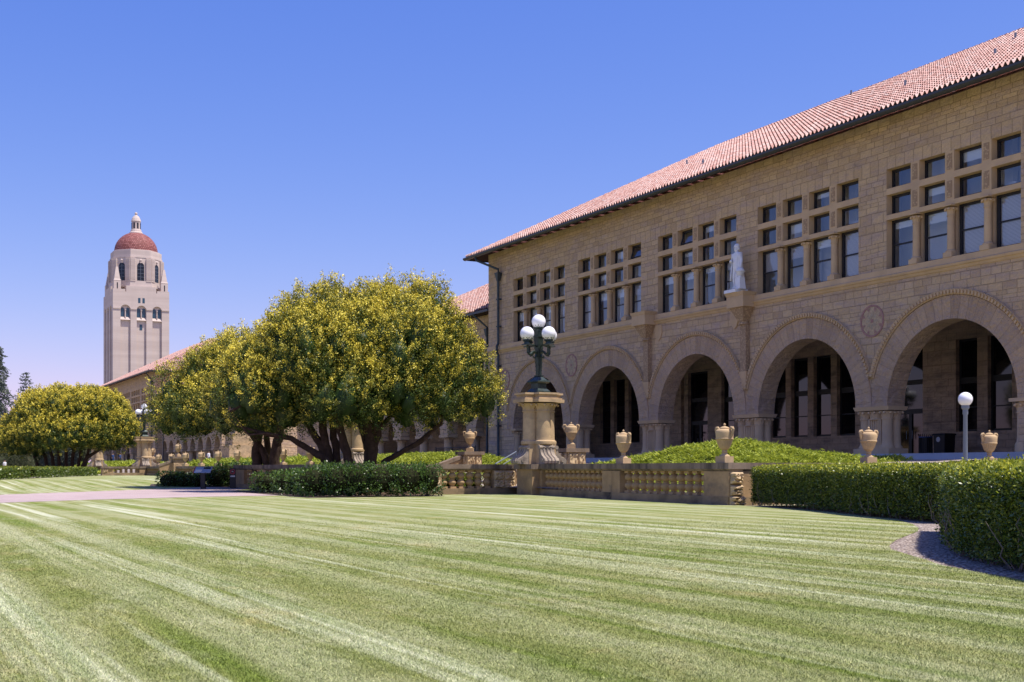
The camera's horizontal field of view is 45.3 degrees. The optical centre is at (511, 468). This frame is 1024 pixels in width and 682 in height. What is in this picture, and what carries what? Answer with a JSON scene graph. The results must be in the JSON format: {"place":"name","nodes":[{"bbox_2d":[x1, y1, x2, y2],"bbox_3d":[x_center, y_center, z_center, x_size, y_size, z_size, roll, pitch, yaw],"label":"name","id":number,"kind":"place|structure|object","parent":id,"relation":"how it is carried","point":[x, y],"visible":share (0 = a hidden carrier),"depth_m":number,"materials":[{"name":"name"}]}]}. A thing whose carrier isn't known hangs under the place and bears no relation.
{"place":"outdoors","nodes":[
{"label":"outdoors","id":0,"kind":"place"},
{"bbox_2d":[0,487,276,502],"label":"paved path","id":1,"kind":"structure","parent":0,"point":[161,493],"depth_m":53.09,"materials":[{"name":"concrete"}]},
{"bbox_2d":[193,467,212,488],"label":"information board","id":2,"kind":"object","parent":1,"relation":"on","point":[203,471],"visible":0.9,"depth_m":65.93,"materials":[{"name":"blue paint"}]},
{"bbox_2d":[142,322,290,472],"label":"golden tree","id":3,"kind":"object","parent":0,"point":[174,412],"visible":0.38,"depth_m":65.63,"materials":[{"name":"green plant"}]},
{"bbox_2d":[0,474,1023,681],"bbox_3d":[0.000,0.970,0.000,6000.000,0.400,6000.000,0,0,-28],"label":"ground","id":4,"kind":"structure","parent":0,"point":[744,505],"depth_m":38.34,"materials":[{"name":"green plant"}]},
{"bbox_2d":[0,346,13,417],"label":"conifer","id":5,"kind":"object","parent":4,"relation":"on","point":[3,384],"visible":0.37,"depth_m":300.12,"materials":[{"name":"green plant"}]},
{"bbox_2d":[0,465,30,479],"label":"hedge","id":6,"kind":"object","parent":4,"relation":"on","point":[14,472],"visible":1,"depth_m":83.32,"materials":[{"name":"green plant"}]},
{"bbox_2d":[0,451,34,466],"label":"background tree","id":7,"kind":"object","parent":4,"relation":"on","point":[28,461],"visible":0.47,"depth_m":173.75,"materials":[{"name":"green plant"}]},
{"bbox_2d":[11,372,34,409],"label":"conifer","id":8,"kind":"object","parent":4,"relation":"on","point":[25,384],"visible":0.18,"depth_m":329.62,"materials":[{"name":"green plant"}]},
{"bbox_2d":[39,446,79,466],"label":"background tree","id":9,"kind":"object","parent":4,"relation":"on","point":[41,460],"visible":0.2,"depth_m":248.74,"materials":[{"name":"green plant"}]},
{"bbox_2d":[26,465,97,477],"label":"hedge","id":10,"kind":"object","parent":4,"relation":"on","point":[48,471],"visible":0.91,"depth_m":102.08,"materials":[{"name":"green plant"}]},
{"bbox_2d":[0,381,146,466],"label":"golden tree","id":11,"kind":"object","parent":4,"relation":"on","point":[39,420],"visible":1,"depth_m":127.64,"materials":[{"name":"green plant"}]},
{"bbox_2d":[87,447,107,469],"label":"lamp pier","id":12,"kind":"structure","parent":4,"relation":"on","point":[97,461],"depth_m":159.43,"materials":[{"name":"stone"}]},
{"bbox_2d":[74,459,167,473],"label":"juniper bed","id":13,"kind":"object","parent":4,"relation":"on","point":[126,462],"visible":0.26,"depth_m":159.72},
{"bbox_2d":[100,466,145,475],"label":"balustrade","id":14,"kind":"object","parent":4,"relation":"on","point":[110,470],"visible":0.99,"depth_m":123.32,"materials":[{"name":"stone"}]},
{"bbox_2d":[104,212,168,383],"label":"bell tower","id":15,"kind":"structure","parent":4,"relation":"on","point":[136,316],"depth_m":412.00,"materials":[{"name":"stone"}]},
{"bbox_2d":[132,437,155,469],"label":"lamp pier","id":16,"kind":"structure","parent":4,"relation":"on","point":[144,451],"depth_m":126.93,"materials":[{"name":"stone"}]},
{"bbox_2d":[135,404,148,436],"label":"street lamp","id":17,"kind":"object","parent":16,"relation":"on","point":[140,413],"visible":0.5,"depth_m":127.28,"materials":[{"name":"glass"}]},
{"bbox_2d":[101,339,221,460],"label":"academic building","id":18,"kind":"structure","parent":4,"relation":"on","point":[130,386],"depth_m":215.12,"materials":[{"name":"stone"}]},
{"bbox_2d":[157,456,184,475],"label":"stair pedestal","id":19,"kind":"object","parent":4,"relation":"on","point":[172,463],"visible":0.6,"depth_m":111.43,"materials":[{"name":"stone"}]},
{"bbox_2d":[146,466,219,475],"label":"balustrade","id":20,"kind":"object","parent":4,"relation":"on","point":[152,470],"visible":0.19,"depth_m":111.38,"materials":[{"name":"stone"}]},
{"bbox_2d":[280,447,286,464],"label":"urn","id":21,"kind":"object","parent":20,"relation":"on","point":[283,455],"visible":0.78,"depth_m":83.42,"materials":[{"name":"stone"}]},
{"bbox_2d":[150,484,238,487],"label":"shrub bed","id":22,"kind":"object","parent":4,"relation":"on","point":[206,486],"visible":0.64,"depth_m":69.67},
{"bbox_2d":[154,470,211,486],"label":"shrub","id":23,"kind":"object","parent":22,"relation":"on","point":[178,479],"visible":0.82,"depth_m":69.03,"materials":[{"name":"green plant"}]},
{"bbox_2d":[200,459,251,486],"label":"shrub","id":24,"kind":"object","parent":22,"relation":"on","point":[221,477],"visible":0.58,"depth_m":69.84,"materials":[{"name":"green plant"}]},
{"bbox_2d":[156,382,296,462],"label":"connecting wing","id":25,"kind":"structure","parent":4,"relation":"on","point":[203,444],"depth_m":178.69,"materials":[{"name":"stone"}]},
{"bbox_2d":[230,468,235,487],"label":"no smoking sign","id":26,"kind":"object","parent":4,"relation":"on","point":[232,477],"visible":0.95,"depth_m":67.47,"materials":[{"name":"black paint"}]},
{"bbox_2d":[219,429,263,458],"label":"stone stub","id":27,"kind":"object","parent":4,"relation":"on","point":[245,449],"visible":0.24,"depth_m":132.26,"materials":[{"name":"stone"}]},
{"bbox_2d":[187,453,316,465],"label":"juniper bed","id":28,"kind":"object","parent":4,"relation":"on","point":[288,460],"visible":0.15,"depth_m":109.71,"materials":[{"name":"plant"}]},
{"bbox_2d":[233,464,348,494],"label":"balustrade","id":29,"kind":"object","parent":4,"relation":"on","point":[244,473],"visible":0.09,"depth_m":66.30,"materials":[{"name":"stone"}]},
{"bbox_2d":[187,269,399,463],"bbox_3d":[-10.040,-4.741,59.101,9.892,10.484,9.014,0,0,-28],"label":"golden tree","id":30,"kind":"object","parent":4,"relation":"on","point":[283,372],"visible":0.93,"depth_m":57.35,"materials":[{"name":"green plant"}]},
{"bbox_2d":[297,421,341,456],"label":"gate wall","id":31,"kind":"structure","parent":4,"relation":"on","point":[308,440],"depth_m":132.16,"materials":[{"name":"stone"}]},
{"bbox_2d":[233,491,440,497],"bbox_3d":[-8.398,1.140,55.117,6.300,0.001,14.500,0,0,-28],"label":"mulch bed","id":32,"kind":"object","parent":4,"relation":"on","point":[284,494],"visible":0.3,"depth_m":50.98,"materials":[{"name":"soil"}]},
{"bbox_2d":[248,468,312,495],"bbox_3d":[-9.955,0.581,53.827,1.950,1.285,7.789,0,0,-28],"label":"shrub","id":33,"kind":"object","parent":32,"relation":"on","point":[274,480],"visible":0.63,"depth_m":53.52,"materials":[{"name":"green plant"}]},
{"bbox_2d":[291,460,377,496],"bbox_3d":[-7.582,0.429,50.647,3.857,1.592,5.317,0,0,-28],"label":"shrub","id":34,"kind":"object","parent":32,"relation":"on","point":[322,479],"visible":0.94,"depth_m":48.80,"materials":[{"name":"green plant"}]},
{"bbox_2d":[356,460,446,496],"bbox_3d":[-4.522,0.440,49.728,3.677,1.526,2.450,0,0,-28],"label":"shrub","id":35,"kind":"object","parent":32,"relation":"on","point":[387,478],"visible":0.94,"depth_m":49.15,"materials":[{"name":"green plant"}]},
{"bbox_2d":[340,421,363,463],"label":"lamp pier","id":36,"kind":"structure","parent":4,"relation":"on","point":[355,443],"depth_m":74.85,"materials":[{"name":"stone"}]},
{"bbox_2d":[288,450,511,464],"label":"juniper bed","id":37,"kind":"object","parent":4,"relation":"on","point":[427,457],"visible":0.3,"depth_m":72.78,"materials":[{"name":"plant"}]},
{"bbox_2d":[328,263,508,463],"bbox_3d":[-5.160,-4.896,60.943,10.144,10.780,7.917,0,0,-28],"label":"golden tree","id":38,"kind":"object","parent":4,"relation":"on","point":[431,366],"visible":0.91,"depth_m":59.27,"materials":[{"name":"green plant"}]},
{"bbox_2d":[378,283,488,454],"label":"connecting wing","id":39,"kind":"structure","parent":4,"relation":"on","point":[475,303],"depth_m":105.89,"materials":[{"name":"stone"}]},
{"bbox_2d":[351,464,515,494],"bbox_3d":[-3.296,0.640,53.339,7.822,1.619,0.712,0,0,-29],"label":"balustrade","id":40,"kind":"object","parent":4,"relation":"on","point":[499,478],"visible":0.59,"depth_m":54.16,"materials":[{"name":"stone"}]},
{"bbox_2d":[445,472,483,486],"bbox_3d":[-2.848,0.590,55.214,3.862,1.238,1.295,0,0,-28],"label":"shrub","id":41,"kind":"object","parent":4,"relation":"on","point":[456,478],"visible":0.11,"depth_m":55.30,"materials":[{"name":"green plant"}]},
{"bbox_2d":[510,392,566,494],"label":"lamp pier","id":42,"kind":"structure","parent":4,"relation":"on","point":[538,446],"depth_m":52.70,"materials":[{"name":"stone"}]},
{"bbox_2d":[520,314,556,392],"bbox_3d":[1.159,-4.956,53.300,1.541,3.432,1.541,0,0,5],"label":"street lamp","id":43,"kind":"object","parent":42,"relation":"on","point":[537,335],"visible":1,"depth_m":53.09,"materials":[{"name":"green metal"}]},
{"bbox_2d":[539,463,612,498],"bbox_3d":[2.574,0.640,49.167,0.640,1.619,8.628,0,0,-18],"label":"balustrade","id":44,"kind":"object","parent":4,"relation":"on","point":[592,478],"visible":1,"depth_m":48.58,"materials":[{"name":"stone"}]},
{"bbox_2d":[610,463,745,505],"bbox_3d":[5.474,0.640,41.484,0.640,1.619,8.050,0,0,-23],"label":"balustrade","id":45,"kind":"object","parent":4,"relation":"on","point":[722,484],"visible":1,"depth_m":40.82,"materials":[{"name":"stone"}]},
{"bbox_2d":[616,429,630,462],"bbox_3d":[4.088,-0.792,45.002,0.633,1.245,0.576,0,0,11],"label":"urn","id":46,"kind":"object","parent":45,"relation":"on","point":[623,440],"visible":1,"depth_m":44.82,"materials":[{"name":"stone"}]},
{"bbox_2d":[715,423,733,462],"bbox_3d":[6.687,-0.792,38.602,0.633,1.245,0.576,0,0,11],"label":"urn","id":47,"kind":"object","parent":45,"relation":"on","point":[724,438],"visible":1,"depth_m":38.43,"materials":[{"name":"stone"}]},
{"bbox_2d":[463,27,1023,462],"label":"academic building","id":48,"kind":"structure","parent":4,"relation":"on","point":[875,232],"depth_m":63.82,"materials":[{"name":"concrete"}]},
{"bbox_2d":[558,300,564,333],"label":"window","id":49,"kind":"structure","parent":48,"relation":"in","point":[561,305],"depth_m":83.27,"materials":[{"name":"glass"}]},
{"bbox_2d":[583,295,590,328],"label":"window","id":50,"kind":"structure","parent":48,"relation":"in","point":[586,299],"depth_m":80.29,"materials":[{"name":"glass"}]},
{"bbox_2d":[599,290,606,325],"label":"window","id":51,"kind":"structure","parent":48,"relation":"in","point":[602,295],"depth_m":78.63,"materials":[{"name":"glass"}]},
{"bbox_2d":[603,381,609,443],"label":"porch window","id":52,"kind":"structure","parent":48,"relation":"in","point":[606,385],"depth_m":92.87,"materials":[{"name":"glass"}]},
{"bbox_2d":[615,249,622,263],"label":"window","id":53,"kind":"structure","parent":48,"relation":"in","point":[618,254],"depth_m":76.77,"materials":[{"name":"glass"}]},
{"bbox_2d":[615,287,623,321],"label":"window","id":54,"kind":"structure","parent":48,"relation":"in","point":[619,292],"depth_m":76.86,"materials":[{"name":"glass"}]},
{"bbox_2d":[617,379,624,432],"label":"porch window","id":55,"kind":"structure","parent":48,"relation":"in","point":[620,383],"depth_m":91.01,"materials":[{"name":"glass"}]},
{"bbox_2d":[631,384,639,442],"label":"porch window","id":56,"kind":"structure","parent":48,"relation":"in","point":[635,427],"depth_m":89.47,"materials":[{"name":"glass"}]},
{"bbox_2d":[632,282,640,312],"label":"window","id":57,"kind":"structure","parent":48,"relation":"in","point":[636,287],"depth_m":75.14,"materials":[{"name":"glass"}]},
{"bbox_2d":[663,274,673,312],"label":"window","id":58,"kind":"structure","parent":48,"relation":"in","point":[668,279],"depth_m":72.22,"materials":[{"name":"glass"}]},
{"bbox_2d":[682,249,692,265],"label":"window","id":59,"kind":"structure","parent":48,"relation":"in","point":[688,253],"depth_m":70.41,"materials":[{"name":"black paint"}]},
{"bbox_2d":[682,270,693,308],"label":"window","id":60,"kind":"structure","parent":48,"relation":"in","point":[686,275],"depth_m":70.48,"materials":[{"name":"glass"}]},
{"bbox_2d":[691,371,707,443],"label":"door","id":61,"kind":"structure","parent":48,"relation":"in","point":[699,380],"depth_m":82.44,"materials":[{"name":"black paint"}]},
{"bbox_2d":[703,223,713,239],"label":"window","id":62,"kind":"structure","parent":48,"relation":"in","point":[707,228],"depth_m":68.60,"materials":[{"name":"glass"}]},
{"bbox_2d":[703,265,714,304],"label":"window","id":63,"kind":"structure","parent":48,"relation":"in","point":[706,269],"depth_m":68.71,"materials":[{"name":"glass"}]},
{"bbox_2d":[724,260,731,300],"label":"window","id":64,"kind":"structure","parent":48,"relation":"in","point":[727,266],"depth_m":67.02,"materials":[{"name":"glass"}]},
{"bbox_2d":[724,374,733,437],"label":"porch window","id":65,"kind":"structure","parent":48,"relation":"in","point":[728,400],"depth_m":79.63,"materials":[{"name":"glass"}]},
{"bbox_2d":[724,244,747,293],"bbox_3d":[11.866,-10.540,64.660,0.800,2.621,1.225,0,0,-28],"label":"statue","id":66,"kind":"object","parent":48,"relation":"on","point":[737,278],"visible":1,"depth_m":64.46,"materials":[{"name":"white stone"}]},
{"bbox_2d":[763,250,777,292],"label":"window","id":67,"kind":"structure","parent":48,"relation":"in","point":[770,258],"depth_m":63.92,"materials":[{"name":"glass"}]},
{"bbox_2d":[773,368,785,437],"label":"porch window","id":68,"kind":"structure","parent":48,"relation":"in","point":[779,423],"depth_m":75.01,"materials":[{"name":"glass"}]},
{"bbox_2d":[788,220,801,239],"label":"window","id":69,"kind":"structure","parent":48,"relation":"in","point":[795,227],"depth_m":62.14,"materials":[{"name":"glass"}]},
{"bbox_2d":[788,243,803,287],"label":"window","id":70,"kind":"structure","parent":48,"relation":"in","point":[795,251],"depth_m":62.21,"materials":[{"name":"black paint"}]},
{"bbox_2d":[794,358,807,436],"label":"porch window","id":71,"kind":"structure","parent":48,"relation":"in","point":[800,365],"depth_m":73.38,"materials":[{"name":"glass"}]},
{"bbox_2d":[814,213,828,232],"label":"window","id":72,"kind":"structure","parent":48,"relation":"in","point":[824,215],"depth_m":60.62,"materials":[{"name":"black paint"}]},
{"bbox_2d":[814,189,828,208],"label":"window","id":73,"kind":"structure","parent":48,"relation":"in","point":[822,194],"depth_m":60.46,"materials":[{"name":"glass"}]},
{"bbox_2d":[814,236,830,282],"bbox_3d":[15.354,-10.165,60.093,0.140,2.250,1.470,0,0,-28],"label":"window","id":74,"kind":"structure","parent":48,"relation":"in","point":[824,242],"depth_m":60.55,"materials":[{"name":"black paint"}]},
{"bbox_2d":[817,355,830,435],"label":"porch window","id":75,"kind":"structure","parent":48,"relation":"in","point":[823,362],"depth_m":71.61,"materials":[{"name":"glass"}]},
{"bbox_2d":[840,356,854,435],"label":"porch window","id":76,"kind":"structure","parent":48,"relation":"in","point":[847,395],"depth_m":70.00,"materials":[{"name":"glass"}]},
{"bbox_2d":[842,229,857,277],"bbox_3d":[16.266,-10.165,58.346,0.140,2.250,1.470,0,0,-28],"label":"window","id":77,"kind":"structure","parent":48,"relation":"in","point":[849,239],"depth_m":58.64,"materials":[{"name":"glass"}]},
{"bbox_2d":[842,205,857,226],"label":"window","id":78,"kind":"structure","parent":48,"relation":"in","point":[854,207],"depth_m":58.87,"materials":[{"name":"black paint"}]},
{"bbox_2d":[842,181,857,200],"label":"window","id":79,"kind":"structure","parent":48,"relation":"in","point":[856,182],"depth_m":58.87,"materials":[{"name":"black paint"}]},
{"bbox_2d":[892,191,910,213],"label":"window","id":80,"kind":"structure","parent":48,"relation":"in","point":[907,193],"depth_m":55.89,"materials":[{"name":"black paint"}]},
{"bbox_2d":[892,165,910,187],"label":"window","id":81,"kind":"structure","parent":48,"relation":"in","point":[907,167],"depth_m":55.92,"materials":[{"name":"black paint"}]},
{"bbox_2d":[892,217,912,267],"bbox_3d":[17.774,-10.165,55.456,0.140,2.250,1.470,0,0,-28],"label":"window","id":82,"kind":"structure","parent":48,"relation":"in","point":[905,222],"depth_m":55.89,"materials":[{"name":"black paint"}]},
{"bbox_2d":[901,349,922,452],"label":"door","id":83,"kind":"structure","parent":48,"relation":"in","point":[912,418],"depth_m":65.42,"materials":[{"name":"black paint"}]},
{"bbox_2d":[925,182,944,205],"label":"window","id":84,"kind":"structure","parent":48,"relation":"in","point":[939,188],"depth_m":53.99,"materials":[{"name":"glass"}]},
{"bbox_2d":[925,155,944,178],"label":"window","id":85,"kind":"structure","parent":48,"relation":"in","point":[941,157],"depth_m":54.14,"materials":[{"name":"black paint"}]},
{"bbox_2d":[925,208,946,261],"bbox_3d":[18.685,-10.165,53.710,0.140,2.250,1.470,0,0,-28],"label":"window","id":86,"kind":"structure","parent":48,"relation":"in","point":[937,216],"depth_m":54.05,"materials":[{"name":"black paint"}]},
{"bbox_2d":[959,338,976,431],"bbox_3d":[23.203,-4.200,62.084,0.120,4.700,1.360,0,0,-28],"label":"porch window","id":87,"kind":"structure","parent":48,"relation":"in","point":[967,347],"depth_m":62.15,"materials":[{"name":"glass"}]},
{"bbox_2d":[960,172,981,196],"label":"window","id":88,"kind":"structure","parent":48,"relation":"in","point":[978,174],"depth_m":52.35,"materials":[{"name":"black paint"}]},
{"bbox_2d":[960,144,981,168],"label":"window","id":89,"kind":"structure","parent":48,"relation":"in","point":[973,153],"depth_m":52.18,"materials":[{"name":"glass"}]},
{"bbox_2d":[960,199,983,254],"bbox_3d":[19.596,-10.165,51.963,0.140,2.250,1.470,0,0,-28],"label":"window","id":90,"kind":"structure","parent":48,"relation":"in","point":[971,213],"depth_m":52.16,"materials":[{"name":"glass"}]},
{"bbox_2d":[991,336,1011,430],"bbox_3d":[24.159,-4.200,60.254,0.120,4.700,1.470,0,0,-28],"label":"porch window","id":91,"kind":"structure","parent":48,"relation":"in","point":[1001,366],"depth_m":60.45,"materials":[{"name":"glass"}]},
{"bbox_2d":[997,190,1020,247],"bbox_3d":[20.507,-10.165,50.216,0.140,2.250,1.470,0,0,-28],"label":"window","id":92,"kind":"structure","parent":48,"relation":"in","point":[1008,204],"depth_m":50.44,"materials":[{"name":"glass"}]},
{"bbox_2d":[997,162,1020,187],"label":"window","id":93,"kind":"structure","parent":48,"relation":"in","point":[1019,163],"depth_m":50.67,"materials":[{"name":"black paint"}]},
{"bbox_2d":[997,133,1020,158],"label":"window","id":94,"kind":"structure","parent":48,"relation":"in","point":[999,141],"depth_m":50.65,"materials":[{"name":"black paint"}]},
{"bbox_2d":[578,436,913,492],"bbox_3d":[8.412,1.454,50.406,12.068,5.592,16.528,0,0,-28],"label":"juniper mound","id":95,"kind":"object","parent":4,"relation":"on","point":[744,450],"visible":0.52,"depth_m":47.73,"materials":[{"name":"plant"}]},
{"bbox_2d":[743,463,913,504],"bbox_3d":[13.752,0.640,42.930,17.096,1.619,0.640,0,0,-33],"label":"balustrade","id":96,"kind":"object","parent":4,"relation":"on","point":[746,483],"visible":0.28,"depth_m":38.51,"materials":[{"name":"stone"}]},
{"bbox_2d":[859,427,878,462],"bbox_3d":[12.205,-0.792,41.999,0.576,1.245,0.633,0,0,26],"label":"urn","id":97,"kind":"object","parent":96,"relation":"on","point":[868,439],"visible":0.99,"depth_m":41.84,"materials":[{"name":"stone"}]},
{"bbox_2d":[980,430,997,460],"bbox_3d":[17.742,-0.792,45.599,0.576,1.245,0.633,0,0,26],"label":"urn","id":98,"kind":"object","parent":96,"relation":"on","point":[989,443],"visible":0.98,"depth_m":45.44,"materials":[{"name":"stone"}]},
{"bbox_2d":[958,392,972,460],"bbox_3d":[15.004,-0.682,40.600,0.470,3.665,0.470,0,0,-28],"label":"globe lamp","id":99,"kind":"object","parent":4,"relation":"on","point":[965,399],"visible":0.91,"depth_m":40.53,"materials":[{"name":"metal"}]},
{"bbox_2d":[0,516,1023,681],"bbox_3d":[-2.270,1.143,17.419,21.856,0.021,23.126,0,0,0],"label":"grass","id":100,"kind":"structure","parent":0,"point":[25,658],"depth_m":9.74,"materials":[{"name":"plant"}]},
{"bbox_2d":[0,0,1023,461],"label":"sky","id":101,"kind":"structure","parent":0,"point":[260,146],"materials":[{"name":"blue"}]},
{"bbox_2d":[117,459,980,488],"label":"terrace","id":102,"kind":"structure","parent":0,"point":[908,461],"depth_m":47.87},
{"bbox_2d":[436,451,484,463],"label":"stair pedestal","id":103,"kind":"object","parent":102,"relation":"on","point":[468,457],"visible":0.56,"depth_m":67.93,"materials":[{"name":"stone"}]},
{"bbox_2d":[463,430,476,450],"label":"urn","id":104,"kind":"object","parent":103,"relation":"on","point":[469,436],"visible":1,"depth_m":68.33,"materials":[{"name":"stone"}]},
{"bbox_2d":[516,448,588,488],"bbox_3d":[1.634,0.015,56.899,3.820,1.869,1.250,0,0,-28],"label":"stair pedestal","id":105,"kind":"object","parent":102,"relation":"on","point":[574,455],"visible":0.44,"depth_m":56.96,"materials":[{"name":"stone"}]},
{"bbox_2d":[563,422,579,447],"bbox_3d":[2.773,-1.542,57.500,0.633,1.245,0.576,0,0,-39],"label":"urn","id":106,"kind":"object","parent":105,"relation":"on","point":[571,430],"visible":1,"depth_m":57.33,"materials":[{"name":"stone"}]},
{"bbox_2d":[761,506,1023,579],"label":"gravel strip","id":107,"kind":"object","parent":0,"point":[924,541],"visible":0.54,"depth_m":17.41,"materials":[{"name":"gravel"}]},
{"bbox_2d":[748,460,979,522],"bbox_3d":[9.323,0.489,31.818,2.696,1.346,13.102,0,0,-6],"label":"hedge","id":108,"kind":"object","parent":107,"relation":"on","point":[906,488],"visible":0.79,"depth_m":30.02,"materials":[{"name":"green plant"}]},
{"bbox_2d":[934,454,1023,571],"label":"hedge","id":109,"kind":"object","parent":107,"relation":"on","point":[981,509],"visible":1,"depth_m":14.66,"materials":[{"name":"green plant"}]},
{"bbox_2d":[918,434,932,452],"bbox_3d":[21.076,-1.194,62.508,0.792,1.088,0.788,0,0,-28],"label":"trash can","id":110,"kind":"object","parent":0,"point":[925,444],"visible":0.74,"depth_m":62.26,"materials":[{"name":"black paint"}]},
{"bbox_2d":[932,433,955,452],"bbox_3d":[21.644,-1.190,61.420,0.820,1.080,0.820,0,0,-28],"label":"trash can","id":111,"kind":"object","parent":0,"point":[944,442],"visible":0.91,"depth_m":61.16,"materials":[{"name":"black paint"}]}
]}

